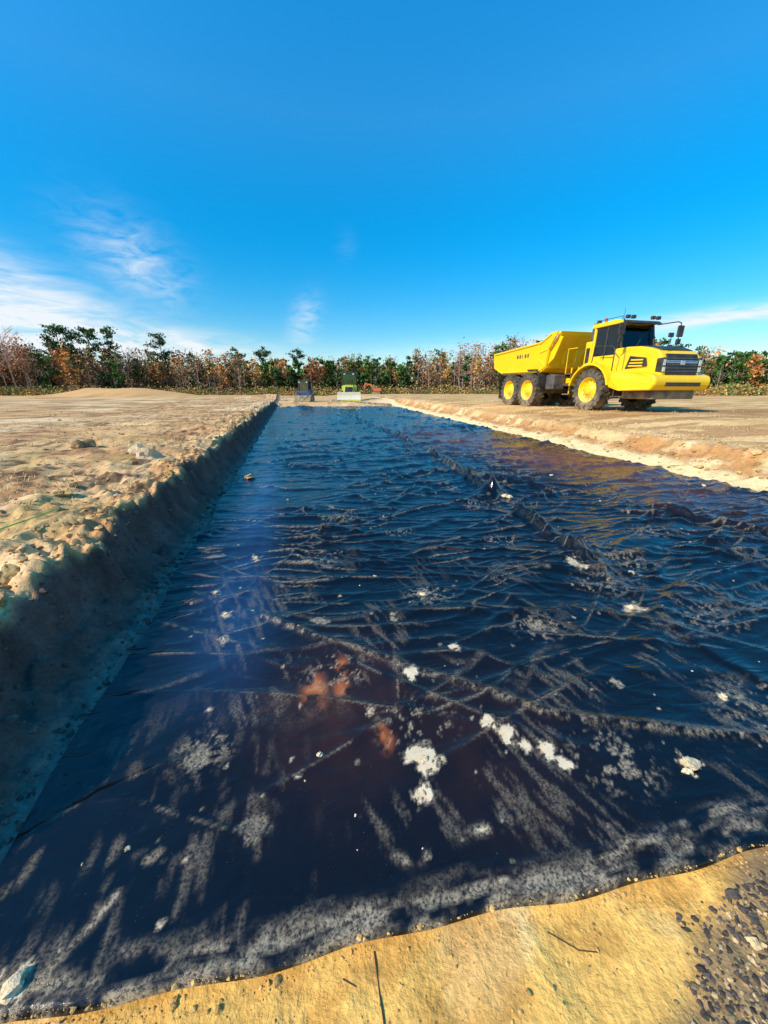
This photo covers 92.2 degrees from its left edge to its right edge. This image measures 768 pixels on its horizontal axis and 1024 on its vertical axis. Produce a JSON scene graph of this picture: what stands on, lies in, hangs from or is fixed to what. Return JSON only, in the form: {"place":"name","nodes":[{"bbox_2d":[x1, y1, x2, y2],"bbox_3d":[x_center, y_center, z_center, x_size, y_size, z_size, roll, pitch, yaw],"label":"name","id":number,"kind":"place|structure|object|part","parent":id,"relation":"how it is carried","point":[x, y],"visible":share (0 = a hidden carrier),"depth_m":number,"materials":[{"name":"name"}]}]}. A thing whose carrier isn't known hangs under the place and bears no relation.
{"place":"outdoors","nodes":[
{"label":"outdoors","id":0,"kind":"place"},
{"bbox_2d":[0,388,767,1023],"bbox_3d":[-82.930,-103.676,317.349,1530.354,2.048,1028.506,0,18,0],"label":"ground","id":1,"kind":"structure","parent":0,"point":[524,958],"depth_m":2.09,"materials":[{"name":"soil"}]},
{"bbox_2d":[0,345,18,387],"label":"bare tree","id":2,"kind":"object","parent":1,"relation":"on","point":[5,365],"visible":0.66,"depth_m":93.25,"materials":[{"name":"brown plant"}]},
{"bbox_2d":[0,326,26,389],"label":"bare tree","id":3,"kind":"object","parent":1,"relation":"on","point":[2,347],"visible":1,"depth_m":88.52,"materials":[{"name":"brown plant"}]},
{"bbox_2d":[1,331,32,387],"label":"bare tree","id":4,"kind":"object","parent":1,"relation":"on","point":[19,356],"visible":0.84,"depth_m":91.91,"materials":[{"name":"brown plant"}]},
{"bbox_2d":[0,509,54,529],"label":"string line","id":5,"kind":"object","parent":1,"relation":"on","point":[26,520],"visible":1,"depth_m":3.03,"materials":[{"name":"green plastic"}]},
{"bbox_2d":[35,336,59,383],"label":"pine tree","id":6,"kind":"object","parent":1,"relation":"on","point":[48,345],"visible":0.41,"depth_m":108.25,"materials":[{"name":"green plant"}]},
{"bbox_2d":[38,323,73,388],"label":"pine tree","id":7,"kind":"object","parent":1,"relation":"on","point":[59,329],"visible":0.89,"depth_m":97.50,"materials":[{"name":"green plant"}]},
{"bbox_2d":[58,330,86,387],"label":"pine tree","id":8,"kind":"object","parent":1,"relation":"on","point":[70,337],"visible":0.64,"depth_m":102.29,"materials":[{"name":"green plant"}]},
{"bbox_2d":[71,326,102,387],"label":"pine tree","id":9,"kind":"object","parent":1,"relation":"on","point":[88,335],"visible":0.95,"depth_m":96.41,"materials":[{"name":"green plant"}]},
{"bbox_2d":[95,325,121,384],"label":"pine tree","id":10,"kind":"object","parent":1,"relation":"on","point":[104,330],"visible":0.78,"depth_m":100.31,"materials":[{"name":"green plant"}]},
{"bbox_2d":[0,406,237,553],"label":"field clods","id":11,"kind":"object","parent":1,"relation":"on","point":[73,484],"visible":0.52,"depth_m":4.80,"materials":[{"name":"soil"}]},
{"bbox_2d":[117,344,136,386],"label":"bare tree","id":12,"kind":"object","parent":1,"relation":"on","point":[125,359],"visible":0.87,"depth_m":103.84,"materials":[{"name":"brown plant"}]},
{"bbox_2d":[0,439,254,584],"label":"rock clods","id":13,"kind":"object","parent":1,"relation":"on","point":[8,572],"visible":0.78,"depth_m":6.25,"materials":[{"name":"stone"}]},
{"bbox_2d":[0,409,271,848],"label":"soil clods","id":14,"kind":"object","parent":1,"relation":"on","point":[34,728],"visible":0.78,"depth_m":2.49,"materials":[{"name":"brown soil"}]},
{"bbox_2d":[143,332,172,390],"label":"pine tree","id":15,"kind":"object","parent":1,"relation":"on","point":[161,342],"visible":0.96,"depth_m":109.14,"materials":[{"name":"green plant"}]},
{"bbox_2d":[227,347,245,360],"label":"pine tree","id":16,"kind":"object","parent":1,"relation":"on","point":[240,354],"visible":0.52,"depth_m":137.80,"materials":[{"name":"green plant"}]},
{"bbox_2d":[253,346,271,361],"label":"pine tree","id":17,"kind":"object","parent":1,"relation":"on","point":[263,354],"visible":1,"depth_m":137.98,"materials":[{"name":"green plant"}]},
{"bbox_2d":[286,348,304,379],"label":"pine tree","id":18,"kind":"object","parent":1,"relation":"on","point":[298,353],"visible":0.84,"depth_m":138.18,"materials":[{"name":"green plant"}]},
{"bbox_2d":[293,380,314,401],"bbox_3d":[-9.154,-13.892,42.504,1.870,2.382,3.648,1,18,3],"label":"compact track loader","id":19,"kind":"object","parent":1,"relation":"on","point":[305,393],"visible":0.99,"depth_m":42.10,"materials":[{"name":"blue paint"}]},
{"bbox_2d":[337,372,360,400],"bbox_3d":[-4.428,-15.949,47.008,2.904,3.513,4.026,-1,18,-3],"label":"bulldozer","id":20,"kind":"object","parent":1,"relation":"on","point":[349,393],"visible":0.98,"depth_m":45.68,"materials":[{"name":"yellow paint"}]},
{"bbox_2d":[330,400,392,405],"bbox_3d":[-2.525,-11.984,40.846,7.087,0.806,0.400,3,19,10],"label":"liner roll","id":21,"kind":"object","parent":1,"relation":"on","point":[380,404],"visible":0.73,"depth_m":40.57,"materials":[{"name":"plastic"}]},
{"bbox_2d":[363,383,382,393],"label":"excavator","id":22,"kind":"object","parent":1,"relation":"on","point":[374,389],"visible":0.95,"depth_m":85.11,"materials":[{"name":"orange metal"}]},
{"bbox_2d":[374,951,384,1023],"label":"twig","id":23,"kind":"object","parent":1,"relation":"on","point":[379,988],"visible":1,"depth_m":1.06,"materials":[{"name":"brown wood"}]},
{"bbox_2d":[0,405,767,1023],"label":"plastic liner","id":24,"kind":"object","parent":1,"relation":"on","point":[504,657],"visible":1,"depth_m":1.89,"materials":[{"name":"black plastic"}]},
{"bbox_2d":[0,451,759,1004],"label":"clay clumps","id":25,"kind":"object","parent":24,"relation":"on","point":[12,985],"visible":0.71,"depth_m":1.45,"materials":[{"name":"soil"}]},
{"bbox_2d":[0,334,767,392],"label":"distant trees","id":26,"kind":"object","parent":1,"relation":"on","point":[750,367],"visible":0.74,"depth_m":108.79,"materials":[{"name":"green plant"}]},
{"bbox_2d":[0,366,767,395],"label":"undergrowth","id":27,"kind":"object","parent":1,"relation":"on","point":[738,390],"visible":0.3,"depth_m":90.56,"materials":[{"name":"brown plant"}]},
{"bbox_2d":[0,844,767,1023],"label":"sand crumbs","id":28,"kind":"object","parent":1,"relation":"on","point":[277,980],"visible":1,"depth_m":1.09,"materials":[{"name":"sand"}]},
{"bbox_2d":[0,396,767,510],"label":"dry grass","id":29,"kind":"structure","parent":1,"relation":"on","point":[67,480],"depth_m":9.45,"materials":[{"name":"beige plant"}]},
{"bbox_2d":[547,932,597,952],"bbox_3d":[0.588,1.345,1.149,0.148,0.004,0.017,6,19,17],"label":"twig","id":30,"kind":"object","parent":1,"relation":"on","point":[573,946],"visible":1,"depth_m":1.15,"materials":[{"name":"brown wood"}]},
{"bbox_2d":[403,399,767,490],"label":"bank clods","id":31,"kind":"object","parent":1,"relation":"on","point":[755,452],"visible":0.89,"depth_m":8.58,"materials":[{"name":"soil"}]},
{"bbox_2d":[494,308,709,409],"bbox_3d":[9.878,-7.552,18.790,3.333,4.370,11.440,-4,19,-13],"label":"articulated dump truck","id":32,"kind":"object","parent":1,"relation":"on","point":[629,364],"visible":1,"depth_m":16.13,"materials":[{"name":"metal"}]},
{"bbox_3d":[9.656,-6.706,16.236,0.033,0.283,1.504,-4,19,-13],"label":"door lower","id":33,"kind":"part","parent":32,"relation":"part of","materials":[{"name":"yellow paint"}]},
{"bbox_2d":[0,0,767,388],"label":"sky","id":34,"kind":"structure","parent":0,"point":[335,179],"materials":[{"name":"blue"}]},
{"bbox_2d":[588,870,767,1023],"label":"gravel","id":35,"kind":"structure","parent":0,"point":[755,943],"depth_m":1.11,"materials":[{"name":"grey gravel"}]}
]}

